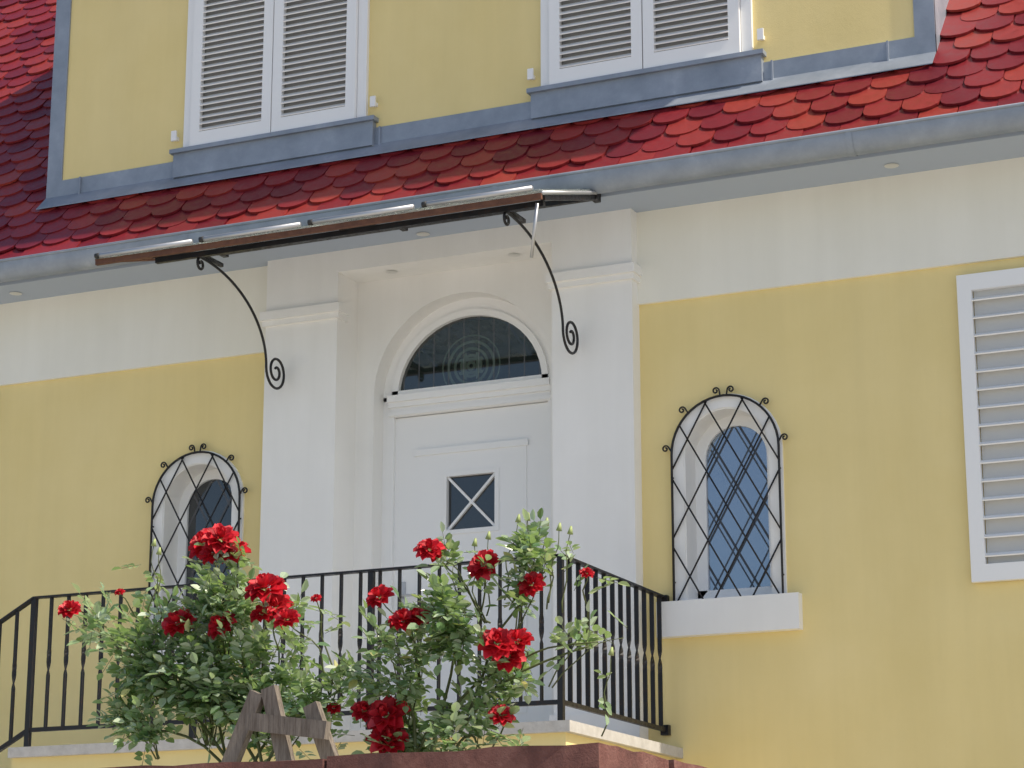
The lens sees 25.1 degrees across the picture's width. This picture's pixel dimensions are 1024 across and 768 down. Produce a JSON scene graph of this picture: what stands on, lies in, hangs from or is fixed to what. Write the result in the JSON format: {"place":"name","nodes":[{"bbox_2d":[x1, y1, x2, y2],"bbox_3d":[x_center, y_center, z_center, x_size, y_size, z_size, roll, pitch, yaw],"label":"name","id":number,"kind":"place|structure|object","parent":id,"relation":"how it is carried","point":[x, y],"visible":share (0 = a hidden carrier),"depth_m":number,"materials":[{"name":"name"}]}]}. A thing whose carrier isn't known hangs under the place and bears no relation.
{"place":"outdoors","nodes":[
{"label":"outdoors","id":0,"kind":"place"},
{"bbox_2d":[11,732,676,767],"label":"landing base","id":1,"kind":"object","parent":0,"point":[116,760],"visible":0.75,"depth_m":13.25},
{"bbox_2d":[63,0,913,179],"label":"dormer wall","id":2,"kind":"structure","parent":0,"point":[428,59],"depth_m":15.80,"materials":[{"name":"yellow paint"}]},
{"bbox_2d":[561,0,727,67],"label":"shutter slats","id":3,"kind":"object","parent":2,"relation":"in","point":[629,24],"depth_m":15.10,"materials":[{"name":"white wood"}]},
{"bbox_2d":[0,0,1023,258],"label":"roof tiles","id":4,"kind":"object","parent":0,"point":[978,62],"visible":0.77,"depth_m":15.03,"materials":[{"name":"red tile"}]},
{"bbox_2d":[36,0,948,209],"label":"dormer trim","id":5,"kind":"structure","parent":4,"relation":"on","point":[714,77],"depth_m":15.34,"materials":[{"name":"grey metal"}]},
{"bbox_2d":[189,0,274,145],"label":"window shutter","id":6,"kind":"object","parent":5,"relation":"attached to","point":[199,135],"visible":1,"depth_m":16.30,"materials":[{"name":"white paint"}]},
{"bbox_2d":[202,0,346,130],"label":"shutter slats","id":7,"kind":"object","parent":5,"relation":"in","point":[261,59],"depth_m":16.24,"materials":[{"name":"white wood"}]},
{"bbox_2d":[171,96,377,141],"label":"shutter holders","id":8,"kind":"object","parent":5,"relation":"attached to","point":[373,103],"visible":1,"depth_m":15.78,"materials":[{"name":"white paint"}]},
{"bbox_2d":[183,0,369,146],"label":"window frame","id":9,"kind":"object","parent":5,"relation":"attached to","point":[363,59],"visible":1,"depth_m":15.97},
{"bbox_2d":[271,0,358,131],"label":"window shutter","id":10,"kind":"object","parent":5,"relation":"attached to","point":[281,122],"visible":1,"depth_m":16.01,"materials":[{"name":"white paint"}]},
{"bbox_2d":[549,0,642,84],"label":"window shutter","id":11,"kind":"object","parent":5,"relation":"attached to","point":[559,72],"visible":1,"depth_m":15.12,"materials":[{"name":"white paint"}]},
{"bbox_2d":[527,28,764,79],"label":"shutter holders","id":12,"kind":"object","parent":5,"relation":"attached to","point":[760,36],"visible":1,"depth_m":14.67,"materials":[{"name":"white paint"}]},
{"bbox_2d":[541,0,753,85],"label":"window frame","id":13,"kind":"object","parent":5,"relation":"attached to","point":[746,25],"visible":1,"depth_m":15.24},
{"bbox_2d":[642,0,741,68],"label":"window shutter","id":14,"kind":"object","parent":5,"relation":"attached to","point":[653,56],"visible":1,"depth_m":14.84,"materials":[{"name":"white paint"}]},
{"label":"ground","id":15,"kind":"structure","parent":0,"visible":0},
{"bbox_2d":[120,743,708,767],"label":"sandstone retaining wall","id":16,"kind":"structure","parent":15,"relation":"on","point":[597,755],"depth_m":6.00,"materials":[{"name":"red stone"}]},
{"bbox_2d":[0,257,1023,767],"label":"house wall","id":17,"kind":"structure","parent":15,"relation":"on","point":[904,649],"depth_m":13.85,"materials":[{"name":"yellow paint"}]},
{"bbox_2d":[130,451,251,667],"bbox_3d":[-2.096,1.192,15.582,0.900,1.485,0.270,-7,-16,24],"label":"window surround","id":18,"kind":"object","parent":17,"relation":"attached to","point":[165,521],"visible":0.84,"depth_m":15.70,"materials":[{"name":"white paint"}]},
{"bbox_2d":[176,469,229,632],"bbox_3d":[-2.042,1.156,15.713,0.538,1.167,0.050,-7,-16,24],"label":"sash window","id":19,"kind":"structure","parent":18,"relation":"in","point":[209,475],"depth_m":15.83,"materials":[{"name":"white wood"}]},
{"bbox_2d":[185,479,231,623],"bbox_3d":[-2.043,1.151,15.713,0.410,1.030,0.006,-7,-16,24],"label":"window glass","id":20,"kind":"object","parent":19,"relation":"in","point":[210,492],"visible":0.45,"depth_m":15.80,"materials":[{"name":"glass"}]},
{"bbox_2d":[145,443,247,634],"bbox_3d":[-2.134,1.067,15.529,0.810,1.354,0.052,-7,-16,24],"label":"grille window","id":21,"kind":"structure","parent":17,"relation":"attached to","point":[152,532],"depth_m":15.60,"materials":[{"name":"black metal"}]},
{"bbox_2d":[256,208,643,730],"bbox_3d":[-0.334,0.736,14.986,2.660,3.400,0.580,-7,-16,24],"label":"door surround","id":22,"kind":"object","parent":17,"relation":"attached to","point":[322,476],"visible":0.69,"depth_m":15.09,"materials":[{"name":"white paint"}]},
{"bbox_2d":[196,212,578,389],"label":"canopy brackets","id":23,"kind":"object","parent":22,"relation":"attached to","point":[515,216],"visible":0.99,"depth_m":14.53,"materials":[{"name":"black metal"}]},
{"bbox_2d":[154,194,600,263],"bbox_3d":[-0.870,-0.988,14.520,2.740,0.356,0.861,-7,-16,24],"label":"canopy frame","id":24,"kind":"object","parent":23,"relation":"on","point":[551,200],"visible":0.93,"depth_m":14.17,"materials":[{"name":"metal"}]},
{"bbox_2d":[95,193,542,265],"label":"canopy beam","id":25,"kind":"structure","parent":24,"relation":"attached to","point":[146,256],"depth_m":14.09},
{"bbox_2d":[98,186,596,257],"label":"aluminium canopy tubes","id":26,"kind":"object","parent":25,"relation":"attached to","point":[333,218],"visible":1,"depth_m":13.99},
{"bbox_2d":[94,201,426,258],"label":"canopy tube caps","id":27,"kind":"object","parent":26,"relation":"attached to","point":[309,222],"visible":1,"depth_m":14.10,"materials":[{"name":"metal"}]},
{"bbox_2d":[97,189,592,258],"bbox_3d":[-1.070,-1.005,14.545,3.108,0.301,0.890,-7,-16,24],"label":"canopy panel","id":28,"kind":"object","parent":24,"relation":"on","point":[444,205],"visible":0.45,"depth_m":14.01,"materials":[{"name":"clear glass"}]},
{"bbox_2d":[260,262,648,739],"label":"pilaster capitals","id":29,"kind":"object","parent":22,"relation":"attached to","point":[582,277],"visible":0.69,"depth_m":14.62,"materials":[{"name":"white paint"}]},
{"bbox_2d":[380,297,551,727],"bbox_3d":[-0.265,0.911,15.095,1.350,3.115,0.170,-7,-16,24],"label":"front door","id":30,"kind":"structure","parent":22,"relation":"attached to","point":[436,439],"depth_m":15.19,"materials":[{"name":"white paint"}]},
{"bbox_2d":[401,582,414,608],"bbox_3d":[-0.686,1.401,15.123,0.140,0.220,0.069,-7,-16,24],"label":"door handle","id":31,"kind":"object","parent":30,"relation":"attached to","point":[403,594],"visible":0.48,"depth_m":15.16,"materials":[{"name":"silver metal"}]},
{"bbox_2d":[401,316,541,390],"bbox_3d":[-0.270,-0.212,15.376,1.080,0.510,0.008,-7,-16,24],"label":"fanlight glass","id":32,"kind":"object","parent":30,"relation":"attached to","point":[472,349],"visible":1,"depth_m":15.37,"materials":[{"name":"glass"}]},
{"bbox_2d":[449,473,494,529],"bbox_3d":[-0.257,0.778,15.149,0.350,0.360,0.008,-7,-16,24],"label":"door window glass","id":33,"kind":"object","parent":30,"relation":"attached to","point":[471,487],"visible":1,"depth_m":15.15,"materials":[{"name":"glass"}]},
{"bbox_2d":[0,131,1023,303],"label":"eaves soffit","id":34,"kind":"structure","parent":17,"relation":"attached to","point":[866,166],"depth_m":14.49,"materials":[{"name":"grey paint"}]},
{"bbox_2d":[9,163,898,294],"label":"recessed lights","id":35,"kind":"object","parent":34,"relation":"attached to","point":[892,165],"visible":1,"depth_m":15.09,"materials":[{"name":"white"}]},
{"bbox_2d":[0,102,1023,282],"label":"gutter","id":36,"kind":"object","parent":34,"relation":"attached to","point":[949,127],"visible":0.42,"depth_m":14.03,"materials":[{"name":"metal"}]},
{"bbox_2d":[0,157,1023,385],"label":"frieze band","id":37,"kind":"object","parent":17,"relation":"attached to","point":[953,216],"visible":1,"depth_m":14.41,"materials":[{"name":"beige paint"}]},
{"bbox_2d":[656,394,802,638],"bbox_3d":[1.341,0.798,14.058,0.900,1.485,0.270,-7,-16,24],"label":"window surround","id":38,"kind":"object","parent":17,"relation":"attached to","point":[689,613],"visible":0.94,"depth_m":13.91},
{"bbox_2d":[662,385,787,600],"bbox_3d":[1.303,0.673,14.005,0.810,1.354,0.052,-7,-16,24],"label":"window grille","id":39,"kind":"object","parent":38,"relation":"attached to","point":[778,473],"depth_m":13.99,"materials":[{"name":"black metal"}]},
{"bbox_2d":[695,415,771,598],"bbox_3d":[1.395,0.762,14.190,0.538,1.167,0.050,-7,-16,24],"label":"sash window","id":40,"kind":"structure","parent":38,"relation":"in","point":[712,432],"depth_m":14.24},
{"bbox_2d":[706,426,769,589],"bbox_3d":[1.394,0.757,14.189,0.410,1.030,0.006,-7,-16,24],"label":"window glass","id":41,"kind":"object","parent":40,"relation":"in","point":[743,504],"visible":0.87,"depth_m":14.18,"materials":[{"name":"glass"}]},
{"bbox_2d":[956,267,1023,582],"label":"wall shutter","id":42,"kind":"object","parent":17,"relation":"attached to","point":[982,570],"depth_m":13.42,"materials":[{"name":"white wood"}]},
{"bbox_2d":[974,286,1023,563],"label":"shutter slats","id":43,"kind":"object","parent":17,"relation":"attached to","point":[1002,414],"visible":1,"depth_m":13.42,"materials":[{"name":"white wood"}]},
{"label":"garden lawn","id":44,"kind":"structure","parent":0,"visible":0},
{"bbox_2d":[221,685,337,761],"bbox_3d":[-0.727,1.095,7.189,0.432,0.310,0.100,-7,-16,24],"label":"sawhorse","id":45,"kind":"object","parent":44,"relation":"on","point":[277,724],"visible":1,"depth_m":7.17,"materials":[{"name":"brown wood"}]},
{"bbox_2d":[57,508,629,764],"bbox_3d":[-0.598,0.892,7.599,2.153,0.906,0.623,-7,-16,24],"label":"rose bush","id":46,"kind":"object","parent":44,"relation":"on","point":[250,648],"depth_m":7.53,"materials":[{"name":"green plant"}]},
{"bbox_2d":[67,512,613,741],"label":"rose buds","id":47,"kind":"object","parent":46,"relation":"attached to","point":[559,528],"visible":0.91,"depth_m":7.43,"materials":[{"name":"green"}]},
{"bbox_2d":[8,720,682,758],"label":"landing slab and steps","id":48,"kind":"structure","parent":44,"relation":"on","point":[595,732],"depth_m":13.18,"materials":[{"name":"white stone"}]},
{"bbox_2d":[0,554,670,751],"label":"iron railing","id":49,"kind":"object","parent":48,"relation":"on","point":[561,702],"visible":0.46,"depth_m":13.29,"materials":[{"name":"black metal"}]}
]}

